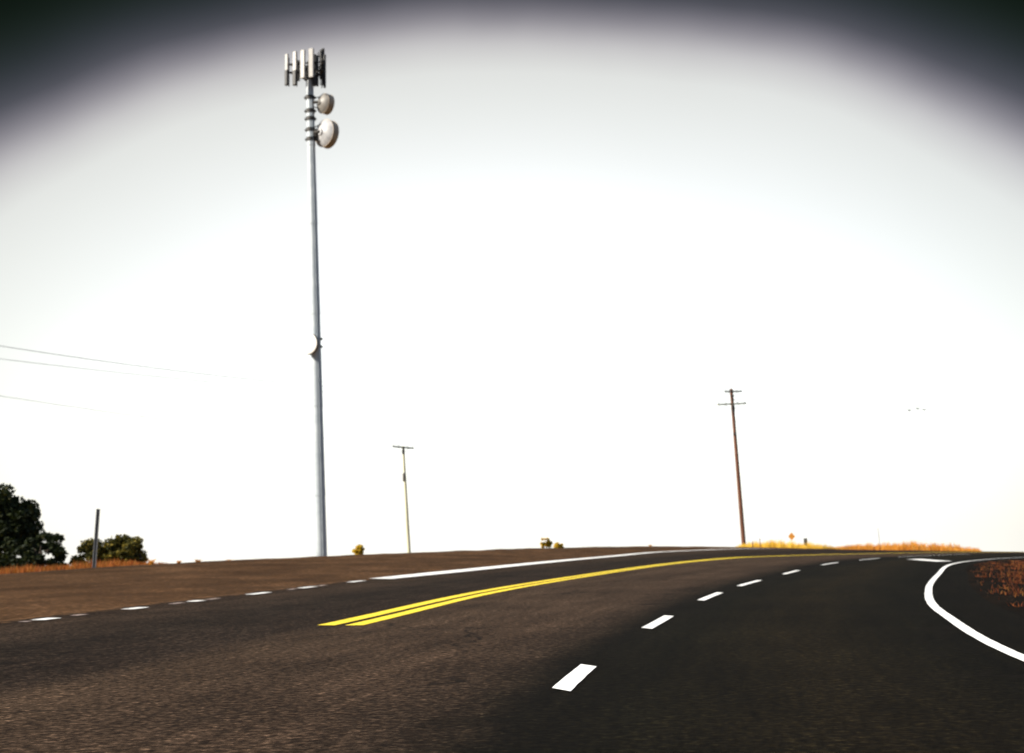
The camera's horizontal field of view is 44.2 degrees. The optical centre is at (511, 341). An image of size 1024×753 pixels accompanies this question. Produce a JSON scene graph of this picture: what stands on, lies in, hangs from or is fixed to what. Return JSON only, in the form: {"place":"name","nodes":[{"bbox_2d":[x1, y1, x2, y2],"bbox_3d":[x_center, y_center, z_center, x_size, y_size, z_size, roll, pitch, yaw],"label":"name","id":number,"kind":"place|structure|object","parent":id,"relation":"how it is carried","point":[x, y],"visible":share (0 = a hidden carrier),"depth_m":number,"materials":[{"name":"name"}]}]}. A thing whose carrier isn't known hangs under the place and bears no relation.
{"place":"outdoors","nodes":[
{"label":"outdoors","id":0,"kind":"place"},
{"bbox_2d":[0,546,924,619],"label":"gravel shoulder","id":1,"kind":"object","parent":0,"point":[29,594],"visible":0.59,"depth_m":47.56},
{"bbox_2d":[0,558,168,573],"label":"rust grass","id":2,"kind":"structure","parent":1,"relation":"on","point":[30,568],"depth_m":59.78,"materials":[{"name":"brown plant"}]},
{"bbox_2d":[92,509,99,567],"bbox_3d":[-18.438,8.814,55.878,0.298,2.724,0.086,-1,-9,0],"label":"marker post","id":3,"kind":"object","parent":1,"relation":"on","point":[96,538],"visible":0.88,"depth_m":55.89,"materials":[{"name":"metal"}]},
{"bbox_2d":[146,559,154,564],"bbox_3d":[-16.773,10.282,58.640,0.619,0.384,0.794,-1,-9,0],"label":"weed tuft","id":4,"kind":"object","parent":1,"relation":"on","point":[151,562],"visible":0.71,"depth_m":58.59,"materials":[{"name":"orange plant"}]},
{"bbox_2d":[352,544,364,554],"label":"dry shrub","id":5,"kind":"object","parent":1,"relation":"on","point":[358,549],"visible":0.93,"depth_m":75.83,"materials":[{"name":"yellow plant"}]},
{"bbox_2d":[539,538,552,547],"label":"dry shrub","id":6,"kind":"object","parent":1,"relation":"on","point":[548,543],"visible":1,"depth_m":106.30,"materials":[{"name":"yellow plant"}]},
{"bbox_2d":[553,542,563,547],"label":"dry shrub","id":7,"kind":"object","parent":1,"relation":"on","point":[557,545],"visible":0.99,"depth_m":108.26,"materials":[{"name":"yellow plant"}]},
{"bbox_2d":[0,548,1023,752],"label":"road","id":8,"kind":"structure","parent":0,"point":[852,651],"depth_m":11.96,"materials":[{"name":"black asphalt"}]},
{"bbox_2d":[19,581,357,621],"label":"shoulder dashes","id":9,"kind":"object","parent":8,"relation":"on","point":[193,600],"visible":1,"depth_m":26.58,"materials":[{"name":"white paint"}]},
{"bbox_2d":[369,548,784,578],"bbox_3d":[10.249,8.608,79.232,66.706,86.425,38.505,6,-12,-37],"label":"white shoulder line","id":10,"kind":"object","parent":8,"relation":"on","point":[438,572],"visible":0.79,"depth_m":56.91,"materials":[{"name":"paint"}]},
{"bbox_2d":[320,552,934,624],"bbox_3d":[13.358,11.572,56.718,74.145,3.172,39.088,6,-12,-40],"label":"yellow centre line","id":11,"kind":"object","parent":8,"relation":"on","point":[397,609],"visible":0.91,"depth_m":27.18,"materials":[{"name":"paint"}]},
{"bbox_2d":[552,554,959,690],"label":"lane dashes","id":12,"kind":"object","parent":8,"relation":"on","point":[571,680],"visible":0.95,"depth_m":11.18,"materials":[{"name":"white paint"}]},
{"bbox_2d":[911,559,943,560],"bbox_3d":[20.020,10.535,60.614,0.700,0.001,8.075,-3,-9,8],"label":"gore line","id":13,"kind":"object","parent":8,"relation":"on","point":[927,560],"visible":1,"depth_m":59.82,"materials":[{"name":"white paint"}]},
{"bbox_2d":[924,557,1023,660],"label":"white edge line","id":14,"kind":"object","parent":8,"relation":"on","point":[935,607],"visible":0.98,"depth_m":16.00,"materials":[{"name":"paint"}]},
{"bbox_2d":[0,0,1023,565],"label":"sky","id":15,"kind":"structure","parent":0,"point":[813,210],"materials":[{"name":"white"}]},
{"bbox_2d":[966,559,1023,616],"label":"verge ground","id":16,"kind":"structure","parent":0,"point":[996,598],"depth_m":29.42,"materials":[{"name":"soil"}]},
{"bbox_2d":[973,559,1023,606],"bbox_3d":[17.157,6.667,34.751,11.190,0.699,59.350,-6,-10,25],"label":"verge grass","id":17,"kind":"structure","parent":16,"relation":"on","point":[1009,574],"depth_m":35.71,"materials":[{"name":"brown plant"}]},
{"bbox_3d":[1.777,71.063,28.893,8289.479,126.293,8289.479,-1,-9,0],"label":"ground","id":18,"kind":"structure","parent":0,"visible":0},
{"bbox_2d":[0,483,44,569],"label":"broadleaf tree","id":19,"kind":"object","parent":18,"relation":"on","point":[18,524],"visible":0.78,"depth_m":93.88,"materials":[{"name":"green plant"}]},
{"bbox_2d":[10,531,68,568],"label":"broadleaf tree","id":20,"kind":"object","parent":18,"relation":"on","point":[52,546],"visible":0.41,"depth_m":88.78,"materials":[{"name":"green plant"}]},
{"bbox_2d":[68,537,107,564],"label":"roadside bush","id":21,"kind":"object","parent":18,"relation":"on","point":[86,546],"visible":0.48,"depth_m":90.17,"materials":[{"name":"green plant"}]},
{"bbox_2d":[97,534,147,563],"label":"roadside bush","id":22,"kind":"object","parent":18,"relation":"on","point":[124,547],"visible":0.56,"depth_m":90.15,"materials":[{"name":"green plant"}]},
{"bbox_2d":[133,544,148,561],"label":"roadside bush","id":23,"kind":"object","parent":18,"relation":"on","point":[144,557],"visible":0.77,"depth_m":90.78,"materials":[{"name":"green plant"}]},
{"bbox_2d":[285,48,338,555],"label":"cell tower","id":24,"kind":"structure","parent":18,"relation":"on","point":[325,133],"depth_m":102.27,"materials":[{"name":"metal"}]},
{"bbox_2d":[392,444,413,552],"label":"utility pole","id":25,"kind":"object","parent":18,"relation":"on","point":[403,451],"visible":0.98,"depth_m":146.90,"materials":[{"name":"brown wood"}]},
{"bbox_2d":[717,388,745,544],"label":"utility pole","id":26,"kind":"object","parent":18,"relation":"on","point":[739,491],"visible":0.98,"depth_m":149.35,"materials":[{"name":"brown wood"}]},
{"bbox_2d":[4,359,713,403],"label":"power line","id":27,"kind":"object","parent":26,"relation":"attached to","point":[310,390],"visible":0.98,"depth_m":110.30,"materials":[{"name":"metal"}]},
{"bbox_2d":[2,346,728,396],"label":"power line","id":28,"kind":"object","parent":26,"relation":"attached to","point":[323,386],"visible":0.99,"depth_m":110.06,"materials":[{"name":"metal"}]},
{"bbox_2d":[736,538,840,548],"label":"yellow grass","id":29,"kind":"structure","parent":18,"relation":"on","point":[773,544],"depth_m":119.38,"materials":[{"name":"yellow plant"}]},
{"bbox_2d":[827,540,981,550],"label":"orange grass","id":30,"kind":"structure","parent":18,"relation":"on","point":[911,545],"depth_m":110.21,"materials":[{"name":"orange plant"}]}
]}

